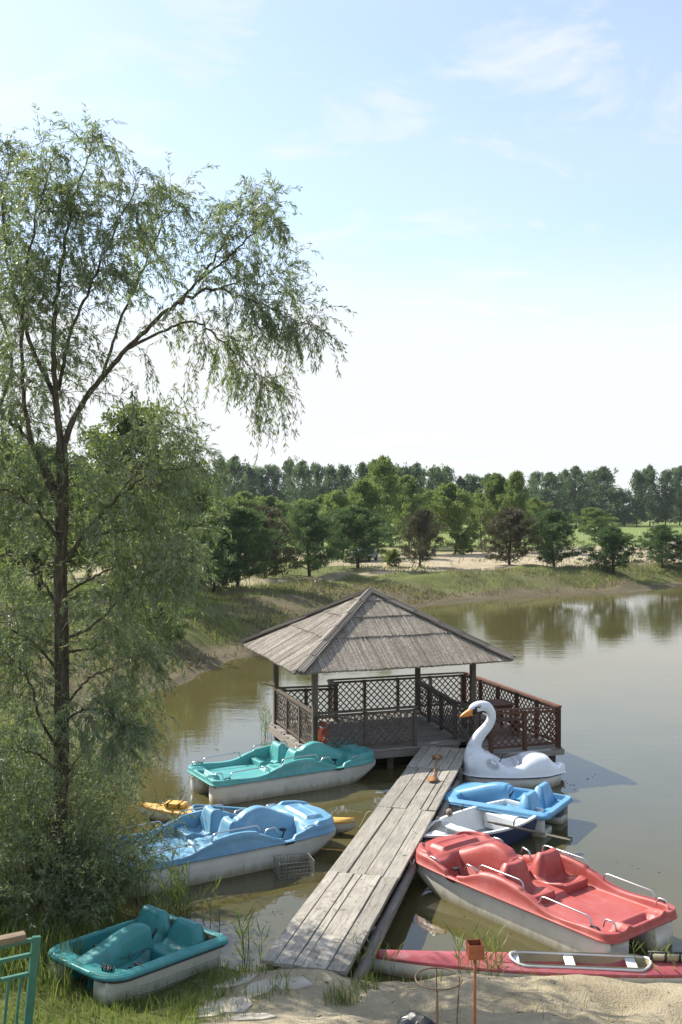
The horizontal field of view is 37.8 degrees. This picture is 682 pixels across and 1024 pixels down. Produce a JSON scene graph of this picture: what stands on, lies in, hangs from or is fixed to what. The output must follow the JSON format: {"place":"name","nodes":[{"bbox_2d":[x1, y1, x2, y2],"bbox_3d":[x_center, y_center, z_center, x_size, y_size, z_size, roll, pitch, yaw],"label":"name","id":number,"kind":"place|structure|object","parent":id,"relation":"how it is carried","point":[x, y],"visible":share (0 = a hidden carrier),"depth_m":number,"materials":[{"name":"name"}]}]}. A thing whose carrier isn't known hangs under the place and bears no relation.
{"place":"outdoors","nodes":[
{"label":"outdoors","id":0,"kind":"place"},
{"bbox_2d":[0,513,681,1023],"bbox_3d":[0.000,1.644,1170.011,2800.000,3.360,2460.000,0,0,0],"label":"ground","id":1,"kind":"structure","parent":0,"point":[502,999],"depth_m":12.44,"materials":[{"name":"sand"}]},
{"bbox_2d":[0,813,33,911],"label":"willow shrub","id":2,"kind":"object","parent":1,"relation":"on","point":[3,851],"visible":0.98,"depth_m":13.17,"materials":[{"name":"green plant"}]},
{"bbox_2d":[0,931,40,1023],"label":"metal gate","id":3,"kind":"structure","parent":1,"relation":"on","point":[13,939],"depth_m":8.95,"materials":[{"name":"metal"}]},
{"bbox_2d":[0,408,86,566],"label":"broadleaf tree","id":4,"kind":"object","parent":1,"relation":"on","point":[25,511],"visible":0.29,"depth_m":50.12,"materials":[{"name":"green plant"}]},
{"bbox_2d":[0,431,122,590],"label":"broadleaf tree","id":5,"kind":"object","parent":1,"relation":"on","point":[34,557],"visible":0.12,"depth_m":56.97,"materials":[{"name":"green plant"}]},
{"bbox_2d":[0,883,134,1023],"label":"tall grass","id":6,"kind":"structure","parent":1,"relation":"on","point":[64,937],"depth_m":12.81,"materials":[{"name":"plant"}]},
{"bbox_2d":[0,787,140,935],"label":"willow shrub","id":7,"kind":"object","parent":1,"relation":"on","point":[94,889],"visible":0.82,"depth_m":13.77,"materials":[{"name":"green plant"}]},
{"bbox_2d":[0,701,140,916],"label":"willow shrub","id":8,"kind":"object","parent":1,"relation":"on","point":[48,817],"visible":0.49,"depth_m":14.53,"materials":[{"name":"green plant"}]},
{"bbox_2d":[0,679,166,870],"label":"willow shrub","id":9,"kind":"object","parent":1,"relation":"on","point":[88,771],"visible":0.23,"depth_m":16.14,"materials":[{"name":"green plant"}]},
{"bbox_2d":[1,678,168,825],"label":"willow shrub","id":10,"kind":"object","parent":1,"relation":"on","point":[150,757],"visible":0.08,"depth_m":18.35,"materials":[{"name":"green plant"}]},
{"bbox_2d":[0,756,199,930],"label":"willow shrub","id":11,"kind":"object","parent":1,"relation":"on","point":[130,859],"visible":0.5,"depth_m":14.55,"materials":[{"name":"green plant"}]},
{"bbox_2d":[48,904,227,1005],"bbox_3d":[-2.602,5.644,12.694,1.388,0.777,2.038,1,-5,37],"label":"pedal boat","id":12,"kind":"object","parent":1,"relation":"on","point":[181,949],"visible":0.98,"depth_m":12.44,"materials":[{"name":"teal plastic"}]},
{"bbox_2d":[68,392,210,588],"bbox_3d":[-10.478,-0.598,51.517,6.688,11.011,10.336,0,0,-24],"label":"broadleaf tree","id":13,"kind":"object","parent":1,"relation":"on","point":[124,427],"visible":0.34,"depth_m":50.95,"materials":[{"name":"green plant"}]},
{"bbox_2d":[116,829,182,910],"bbox_3d":[-3.102,5.602,15.547,0.988,1.302,1.331,0,0,-35],"label":"reed clump","id":14,"kind":"object","parent":1,"relation":"on","point":[161,869],"visible":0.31,"depth_m":15.41,"materials":[{"name":"green plant"}]},
{"bbox_2d":[130,845,198,919],"bbox_3d":[-2.563,5.595,14.762,1.024,1.320,1.045,0,0,42],"label":"reed clump","id":15,"kind":"object","parent":1,"relation":"on","point":[177,888],"visible":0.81,"depth_m":14.71,"materials":[{"name":"green plant"}]},
{"bbox_2d":[137,597,193,642],"bbox_3d":[-7.516,4.490,40.464,2.934,2.131,2.439,0,0,-41],"label":"bush","id":16,"kind":"object","parent":1,"relation":"on","point":[177,633],"visible":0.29,"depth_m":40.26,"materials":[{"name":"green plant"}]},
{"bbox_2d":[0,578,351,840],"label":"bank grass","id":17,"kind":"structure","parent":1,"relation":"on","point":[197,602],"depth_m":50.94,"materials":[{"name":"plant"}]},
{"bbox_2d":[121,472,233,563],"bbox_3d":[-9.598,1.093,62.268,6.034,7.523,7.176,0,0,28],"label":"broadleaf tree","id":18,"kind":"object","parent":1,"relation":"on","point":[204,504],"visible":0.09,"depth_m":61.73,"materials":[{"name":"green plant"}]},
{"bbox_2d":[0,102,357,912],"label":"willow tree","id":19,"kind":"object","parent":1,"relation":"on","point":[162,562],"visible":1,"depth_m":14.38,"materials":[{"name":"green plant"}]},
{"bbox_2d":[145,516,237,589],"bbox_3d":[-8.402,2.463,54.718,5.495,4.775,5.564,0,0,-23],"label":"pine tree","id":20,"kind":"object","parent":1,"relation":"on","point":[222,570],"visible":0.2,"depth_m":54.03,"materials":[{"name":"green plant"}]},
{"bbox_2d":[0,861,385,1023],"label":"grass","id":21,"kind":"structure","parent":1,"relation":"on","point":[72,1007],"depth_m":11.35,"materials":[{"name":"plant"}]},
{"bbox_2d":[199,496,240,532],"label":"birch tree","id":22,"kind":"object","parent":1,"relation":"on","point":[225,504],"visible":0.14,"depth_m":113.69,"materials":[{"name":"green plant"}]},
{"bbox_2d":[209,456,233,496],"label":"broadleaf tree","id":23,"kind":"object","parent":1,"relation":"on","point":[218,467],"visible":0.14,"depth_m":236.79,"materials":[{"name":"green plant"}]},
{"bbox_2d":[197,995,252,1012],"bbox_3d":[-1.340,5.741,11.462,0.652,0.196,0.423,0,0,0],"label":"flagstone","id":24,"kind":"object","parent":1,"relation":"on","point":[243,1007],"visible":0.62,"depth_m":11.44,"materials":[{"name":"stone"}]},
{"bbox_2d":[214,454,251,504],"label":"broadleaf tree","id":25,"kind":"object","parent":1,"relation":"on","point":[235,466],"visible":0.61,"depth_m":214.10,"materials":[{"name":"green plant"}]},
{"bbox_2d":[213,973,257,988],"bbox_3d":[-1.264,5.801,12.254,0.452,0.255,0.468,0,0,38],"label":"flagstone","id":26,"kind":"object","parent":1,"relation":"on","point":[245,980],"visible":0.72,"depth_m":12.17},
{"bbox_2d":[205,522,272,591],"bbox_3d":[-7.491,2.739,59.125,5.344,4.378,5.129,0,0,42],"label":"pine tree","id":27,"kind":"object","parent":1,"relation":"on","point":[239,562],"visible":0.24,"depth_m":59.08,"materials":[{"name":"green plant"}]},
{"bbox_2d":[201,507,288,586],"bbox_3d":[-6.123,2.293,61.816,6.023,5.427,5.946,0,0,-22],"label":"pine tree","id":28,"kind":"object","parent":1,"relation":"on","point":[242,523],"visible":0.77,"depth_m":61.18,"materials":[{"name":"green plant"}]},
{"bbox_2d":[230,463,262,497],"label":"broadleaf tree","id":29,"kind":"object","parent":1,"relation":"on","point":[251,473],"visible":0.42,"depth_m":226.76,"materials":[{"name":"green plant"}]},
{"bbox_2d":[230,901,269,968],"bbox_3d":[-1.249,5.749,13.516,0.580,0.919,0.566,0,0,0],"label":"reed clump","id":30,"kind":"object","parent":1,"relation":"on","point":[245,930],"visible":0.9,"depth_m":13.54,"materials":[{"name":"green plant"}]},
{"bbox_2d":[228,491,272,532],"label":"birch tree","id":31,"kind":"object","parent":1,"relation":"on","point":[246,499],"visible":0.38,"depth_m":119.66,"materials":[{"name":"green plant"}]},
{"bbox_2d":[228,1013,276,1020],"bbox_3d":[-0.982,5.635,11.031,0.556,0.182,0.281,0,0,0],"label":"flagstone","id":32,"kind":"object","parent":1,"relation":"on","point":[250,1017],"visible":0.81,"depth_m":10.98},
{"bbox_2d":[240,977,276,998],"bbox_3d":[-0.967,5.684,11.806,0.396,0.201,0.410,0,0,-29],"label":"flagstone","id":33,"kind":"object","parent":1,"relation":"on","point":[263,983],"visible":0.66,"depth_m":11.81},
{"bbox_2d":[242,466,275,496],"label":"broadleaf tree","id":34,"kind":"object","parent":1,"relation":"on","point":[260,487],"visible":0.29,"depth_m":235.93,"materials":[{"name":"green plant"}]},
{"bbox_2d":[235,504,303,577],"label":"pine tree","id":35,"kind":"object","parent":1,"relation":"on","point":[272,523],"visible":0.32,"depth_m":69.48,"materials":[{"name":"green plant"}]},
{"bbox_2d":[256,463,285,508],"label":"broadleaf tree","id":36,"kind":"object","parent":1,"relation":"on","point":[274,478],"visible":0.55,"depth_m":236.26,"materials":[{"name":"green plant"}]},
{"bbox_2d":[163,952,381,1021],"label":"path grass","id":37,"kind":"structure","parent":1,"relation":"on","point":[213,978],"depth_m":11.82,"materials":[{"name":"plant"}]},
{"bbox_2d":[257,495,292,517],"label":"birch tree","id":38,"kind":"object","parent":1,"relation":"on","point":[271,501],"visible":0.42,"depth_m":123.18,"materials":[{"name":"green plant"}]},
{"bbox_2d":[275,456,301,520],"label":"broadleaf tree","id":39,"kind":"object","parent":1,"relation":"on","point":[288,464],"visible":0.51,"depth_m":234.06,"materials":[{"name":"green plant"}]},
{"bbox_2d":[276,976,313,989],"bbox_3d":[-0.585,5.641,11.841,0.388,0.118,0.346,0,0,-37],"label":"flagstone","id":40,"kind":"object","parent":1,"relation":"on","point":[299,983],"visible":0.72,"depth_m":11.82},
{"bbox_2d":[281,459,318,519],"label":"broadleaf tree","id":41,"kind":"object","parent":1,"relation":"on","point":[300,470],"visible":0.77,"depth_m":212.40,"materials":[{"name":"green plant"}]},
{"bbox_2d":[274,501,349,576],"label":"pine tree","id":42,"kind":"object","parent":1,"relation":"on","point":[311,532],"visible":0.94,"depth_m":72.41,"materials":[{"name":"green plant"}]},
{"bbox_2d":[307,461,327,499],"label":"broadleaf tree","id":43,"kind":"object","parent":1,"relation":"on","point":[318,479],"visible":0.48,"depth_m":222.47,"materials":[{"name":"green plant"}]},
{"bbox_2d":[318,463,338,493],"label":"broadleaf tree","id":44,"kind":"object","parent":1,"relation":"on","point":[330,472],"visible":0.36,"depth_m":232.43,"materials":[{"name":"green plant"}]},
{"bbox_2d":[317,489,361,550],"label":"birch tree","id":45,"kind":"object","parent":1,"relation":"on","point":[335,499],"visible":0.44,"depth_m":95.39,"materials":[{"name":"green plant"}]},
{"bbox_2d":[2,553,681,687],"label":"dry bank grass","id":46,"kind":"structure","parent":1,"relation":"on","point":[343,585],"depth_m":65.14,"materials":[{"name":"plant"}]},
{"bbox_2d":[333,463,353,497],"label":"broadleaf tree","id":47,"kind":"object","parent":1,"relation":"on","point":[345,471],"visible":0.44,"depth_m":228.56,"materials":[{"name":"green plant"}]},
{"bbox_2d":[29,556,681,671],"bbox_3d":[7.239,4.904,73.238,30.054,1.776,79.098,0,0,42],"label":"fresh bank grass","id":48,"kind":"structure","parent":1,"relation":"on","point":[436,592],"depth_m":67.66,"materials":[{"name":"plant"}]},
{"bbox_2d":[344,462,371,492],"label":"broadleaf tree","id":49,"kind":"object","parent":1,"relation":"on","point":[361,471],"visible":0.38,"depth_m":213.34,"materials":[{"name":"green plant"}]},
{"bbox_2d":[319,504,405,567],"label":"pine tree","id":50,"kind":"object","parent":1,"relation":"on","point":[353,517],"visible":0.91,"depth_m":78.64,"materials":[{"name":"green plant"}]},
{"bbox_2d":[261,746,465,979],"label":"jetty","id":51,"kind":"object","parent":1,"relation":"on","point":[411,801],"visible":0.94,"depth_m":15.28,"materials":[{"name":"grey wood"}]},
{"bbox_2d":[342,478,395,542],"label":"birch tree","id":52,"kind":"object","parent":1,"relation":"on","point":[363,490],"visible":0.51,"depth_m":99.72,"materials":[{"name":"green plant"}]},
{"bbox_2d":[363,454,408,551],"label":"birch tree","id":53,"kind":"object","parent":1,"relation":"on","point":[383,478],"visible":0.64,"depth_m":106.84,"materials":[{"name":"green plant"}]},
{"bbox_2d":[380,548,404,565],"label":"bush","id":54,"kind":"object","parent":1,"relation":"on","point":[391,555],"visible":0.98,"depth_m":82.51,"materials":[{"name":"green plant"}]},
{"bbox_2d":[390,474,434,544],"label":"birch tree","id":55,"kind":"object","parent":1,"relation":"on","point":[414,499],"visible":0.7,"depth_m":117.11,"materials":[{"name":"green plant"}]},
{"bbox_2d":[396,1011,435,1023],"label":"plastic bag","id":56,"kind":"object","parent":1,"relation":"on","point":[411,1017],"visible":1,"depth_m":9.61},
{"bbox_2d":[390,508,447,566],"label":"pine tree","id":57,"kind":"object","parent":1,"relation":"on","point":[421,527],"visible":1,"depth_m":82.48,"materials":[{"name":"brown plant"}]},
{"bbox_2d":[411,462,428,507],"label":"broadleaf tree","id":58,"kind":"object","parent":1,"relation":"on","point":[419,469],"visible":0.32,"depth_m":231.13,"materials":[{"name":"green plant"}]},
{"bbox_2d":[418,464,450,521],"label":"broadleaf tree","id":59,"kind":"object","parent":1,"relation":"on","point":[434,474],"visible":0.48,"depth_m":215.20,"materials":[{"name":"green plant"}]},
{"bbox_2d":[415,967,461,1023],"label":"wire stand","id":60,"kind":"object","parent":1,"relation":"on","point":[459,982],"visible":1,"depth_m":9.08,"materials":[{"name":"metal"}]},
{"bbox_2d":[414,482,478,553],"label":"birch tree","id":61,"kind":"object","parent":1,"relation":"on","point":[450,505],"visible":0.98,"depth_m":105.22,"materials":[{"name":"green plant"}]},
{"bbox_2d":[434,466,466,490],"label":"broadleaf tree","id":62,"kind":"object","parent":1,"relation":"on","point":[447,469],"visible":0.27,"depth_m":235.29,"materials":[{"name":"green plant"}]},
{"bbox_2d":[227,483,681,524],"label":"distant wood","id":63,"kind":"object","parent":1,"relation":"on","point":[657,520],"visible":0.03,"depth_m":284.10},
{"bbox_2d":[244,961,681,1023],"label":"sparse grass","id":64,"kind":"structure","parent":1,"relation":"on","point":[466,1001],"depth_m":11.77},
{"bbox_2d":[452,536,475,554],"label":"bush","id":65,"kind":"object","parent":1,"relation":"on","point":[461,543],"visible":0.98,"depth_m":105.10,"materials":[{"name":"green plant"}]},
{"bbox_2d":[264,967,670,1022],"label":"sand litter","id":66,"kind":"object","parent":1,"relation":"on","point":[468,995],"visible":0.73,"depth_m":11.55,"materials":[{"name":"brown plant"}]},
{"bbox_2d":[463,473,483,523],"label":"broadleaf tree","id":67,"kind":"object","parent":1,"relation":"on","point":[473,479],"visible":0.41,"depth_m":233.62,"materials":[{"name":"green plant"}]},
{"bbox_2d":[459,492,488,545],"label":"birch tree","id":68,"kind":"object","parent":1,"relation":"on","point":[473,524],"visible":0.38,"depth_m":127.54,"materials":[{"name":"green plant"}]},
{"bbox_2d":[466,939,483,1023],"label":"ashtray post","id":69,"kind":"object","parent":1,"relation":"on","point":[474,950],"visible":1,"depth_m":9.20,"materials":[{"name":"metal"}]},
{"bbox_2d":[470,473,511,551],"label":"birch tree","id":70,"kind":"object","parent":1,"relation":"on","point":[495,484],"visible":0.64,"depth_m":111.18,"materials":[{"name":"green plant"}]},
{"bbox_2d":[474,506,543,564],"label":"pine tree","id":71,"kind":"object","parent":1,"relation":"on","point":[511,524],"visible":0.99,"depth_m":83.03,"materials":[{"name":"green plant"}]},
{"bbox_2d":[495,470,531,552],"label":"birch tree","id":72,"kind":"object","parent":1,"relation":"on","point":[516,498],"visible":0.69,"depth_m":107.48,"materials":[{"name":"green plant"}]},
{"bbox_2d":[357,948,681,983],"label":"canoe","id":73,"kind":"object","parent":1,"relation":"on","point":[411,963],"visible":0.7,"depth_m":13.09,"materials":[{"name":"red paint"}]},
{"bbox_2d":[648,951,681,961],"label":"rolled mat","id":74,"kind":"object","parent":73,"relation":"on","point":[665,956],"visible":0.98,"depth_m":12.97,"materials":[{"name":"beige rubber"}]},
{"bbox_2d":[524,471,551,509],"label":"broadleaf tree","id":75,"kind":"object","parent":1,"relation":"on","point":[534,475],"visible":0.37,"depth_m":266.54,"materials":[{"name":"green plant"}]},
{"bbox_2d":[524,497,555,542],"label":"birch tree","id":76,"kind":"object","parent":1,"relation":"on","point":[536,504],"visible":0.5,"depth_m":119.66,"materials":[{"name":"green plant"}]},
{"bbox_2d":[529,472,569,511],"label":"broadleaf tree","id":77,"kind":"object","parent":1,"relation":"on","point":[549,479],"visible":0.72,"depth_m":253.65,"materials":[{"name":"green plant"}]},
{"bbox_2d":[523,508,588,566],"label":"pine tree","id":78,"kind":"object","parent":1,"relation":"on","point":[554,527],"visible":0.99,"depth_m":83.19,"materials":[{"name":"green plant"}]},
{"bbox_2d":[553,468,577,520],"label":"broadleaf tree","id":79,"kind":"object","parent":1,"relation":"on","point":[565,474],"visible":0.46,"depth_m":269.10,"materials":[{"name":"green plant"}]},
{"bbox_2d":[559,465,592,524],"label":"broadleaf tree","id":80,"kind":"object","parent":1,"relation":"on","point":[576,506],"visible":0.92,"depth_m":264.48,"materials":[{"name":"green plant"}]},
{"bbox_2d":[582,469,601,517],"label":"broadleaf tree","id":81,"kind":"object","parent":1,"relation":"on","point":[586,505],"visible":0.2,"depth_m":277.37,"materials":[{"name":"green plant"}]},
{"bbox_2d":[568,507,621,537],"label":"birch tree","id":82,"kind":"object","parent":1,"relation":"on","point":[590,519],"visible":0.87,"depth_m":148.92,"materials":[{"name":"green plant"}]},
{"bbox_2d":[586,466,619,523],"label":"broadleaf tree","id":83,"kind":"object","parent":1,"relation":"on","point":[605,475],"visible":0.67,"depth_m":270.74,"materials":[{"name":"green plant"}]},
{"bbox_2d":[567,525,655,573],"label":"pine tree","id":84,"kind":"object","parent":1,"relation":"on","point":[613,543],"visible":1,"depth_m":80.38,"materials":[{"name":"green plant"}]},
{"bbox_2d":[592,486,631,526],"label":"broadleaf tree","id":85,"kind":"object","parent":1,"relation":"on","point":[612,494],"visible":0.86,"depth_m":259.44,"materials":[{"name":"green plant"}]},
{"bbox_2d":[618,469,651,526],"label":"broadleaf tree","id":86,"kind":"object","parent":1,"relation":"on","point":[638,482],"visible":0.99,"depth_m":258.31,"materials":[{"name":"green plant"}]},
{"bbox_2d":[632,464,667,525],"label":"broadleaf tree","id":87,"kind":"object","parent":1,"relation":"on","point":[650,471],"visible":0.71,"depth_m":269.18,"materials":[{"name":"green plant"}]},
{"bbox_2d":[633,524,681,567],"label":"pine tree","id":88,"kind":"object","parent":1,"relation":"on","point":[658,539],"visible":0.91,"depth_m":84.30,"materials":[{"name":"green plant"}]},
{"bbox_2d":[650,469,681,523],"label":"broadleaf tree","id":89,"kind":"object","parent":1,"relation":"on","point":[667,476],"visible":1,"depth_m":266.65,"materials":[{"name":"green plant"}]},
{"bbox_2d":[660,530,681,565],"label":"pine tree","id":90,"kind":"object","parent":1,"relation":"on","point":[676,540],"visible":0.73,"depth_m":84.09,"materials":[{"name":"green plant"}]},
{"bbox_2d":[668,465,681,525],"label":"broadleaf tree","id":91,"kind":"object","parent":1,"relation":"on","point":[678,475],"visible":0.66,"depth_m":272.72,"materials":[{"name":"green plant"}]},
{"bbox_2d":[0,0,681,510],"label":"sky","id":92,"kind":"structure","parent":0,"point":[492,188],"materials":[{"name":"blue"}]},
{"bbox_2d":[89,586,681,981],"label":"water","id":93,"kind":"structure","parent":0,"point":[604,670],"depth_m":25.87,"materials":[{"name":"liquid"}]},
{"bbox_2d":[191,873,221,932],"bbox_3d":[-1.953,5.763,14.567,0.394,0.984,0.595,0,0,-38],"label":"reed clump","id":94,"kind":"object","parent":93,"relation":"in","point":[209,904],"visible":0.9,"depth_m":14.51,"materials":[{"name":"green plant"}]},
{"bbox_2d":[105,800,335,898],"bbox_3d":[-2.120,5.827,17.468,4.220,1.115,1.660,0,0,-32],"label":"pedal boat","id":95,"kind":"object","parent":93,"relation":"on","point":[254,838],"visible":0.77,"depth_m":17.27,"materials":[{"name":"blue plastic"}]},
{"bbox_2d":[138,799,354,834],"bbox_3d":[-1.900,5.999,19.439,4.466,0.500,0.676,0,0,14],"label":"kayak","id":96,"kind":"object","parent":93,"relation":"on","point":[343,824],"visible":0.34,"depth_m":19.67,"materials":[{"name":"yellow plastic"}]},
{"bbox_2d":[187,740,375,805],"bbox_3d":[-1.240,5.812,22.418,4.220,1.115,1.660,0,0,-31],"label":"pedal boat","id":97,"kind":"object","parent":93,"relation":"on","point":[275,768],"visible":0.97,"depth_m":21.96,"materials":[{"name":"teal plastic"}]},
{"bbox_2d":[273,852,314,879],"bbox_3d":[-0.799,6.076,16.919,0.613,0.393,0.453,0,0,-17],"label":"wire basket","id":98,"kind":"object","parent":93,"relation":"in","point":[310,863],"visible":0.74,"depth_m":16.92,"materials":[{"name":"metal"}]},
{"bbox_2d":[349,931,406,981],"bbox_3d":[0.416,5.830,12.945,0.799,0.662,0.747,0,0,-26],"label":"reed clump","id":99,"kind":"object","parent":93,"relation":"in","point":[361,957],"visible":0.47,"depth_m":12.90,"materials":[{"name":"green plant"}]},
{"bbox_2d":[239,587,564,768],"bbox_3d":[1.225,4.501,25.743,6.547,5.076,6.369,0,0,-19],"label":"gazebo","id":100,"kind":"object","parent":93,"relation":"in","point":[370,629],"visible":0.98,"depth_m":24.55,"materials":[{"name":"weathered grey wood shingles"},{"name":"brown wood"}]},
{"bbox_2d":[465,699,515,732],"bbox_3d":[3.826,5.246,25.467,1.100,0.748,0.705,0,0,-19],"label":"table","id":101,"kind":"object","parent":100,"relation":"on","point":[499,703],"visible":0.48,"depth_m":25.35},
{"bbox_2d":[443,919,512,975],"bbox_3d":[1.797,5.698,12.931,0.994,0.925,0.844,0,0,0],"label":"reed clump","id":102,"kind":"object","parent":93,"relation":"in","point":[484,940],"visible":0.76,"depth_m":12.92,"materials":[{"name":"green plant"}]},
{"bbox_2d":[422,799,543,845],"bbox_3d":[2.487,5.956,18.445,2.870,0.682,1.316,0,0,-41],"label":"rowing boat","id":103,"kind":"object","parent":93,"relation":"on","point":[468,819],"visible":0.49,"depth_m":18.79,"materials":[{"name":"blue paint"}]},
{"bbox_2d":[487,821,570,839],"bbox_3d":[3.387,5.740,17.935,1.604,0.049,0.150,14,-2,-7],"label":"oar","id":104,"kind":"object","parent":103,"relation":"on","point":[515,827],"visible":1,"depth_m":17.91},
{"bbox_2d":[442,782,572,837],"bbox_3d":[3.280,5.856,19.869,2.316,0.883,1.577,0,0,31],"label":"pedal boat","id":105,"kind":"object","parent":93,"relation":"on","point":[554,806],"visible":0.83,"depth_m":19.66,"materials":[{"name":"blue plastic"}]},
{"bbox_2d":[460,701,565,788],"bbox_3d":[3.870,5.250,22.467,2.400,2.000,1.212,0,0,-3],"label":"swan boat","id":106,"kind":"object","parent":93,"relation":"on","point":[529,769],"visible":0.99,"depth_m":22.14,"materials":[{"name":"white plastic"}]},
{"bbox_2d":[412,831,677,953],"bbox_3d":[2.930,5.834,15.318,1.660,1.115,4.220,0,0,-38],"label":"pedal boat","id":107,"kind":"object","parent":93,"relation":"on","point":[553,898],"visible":1,"depth_m":14.86,"materials":[{"name":"red plastic"}]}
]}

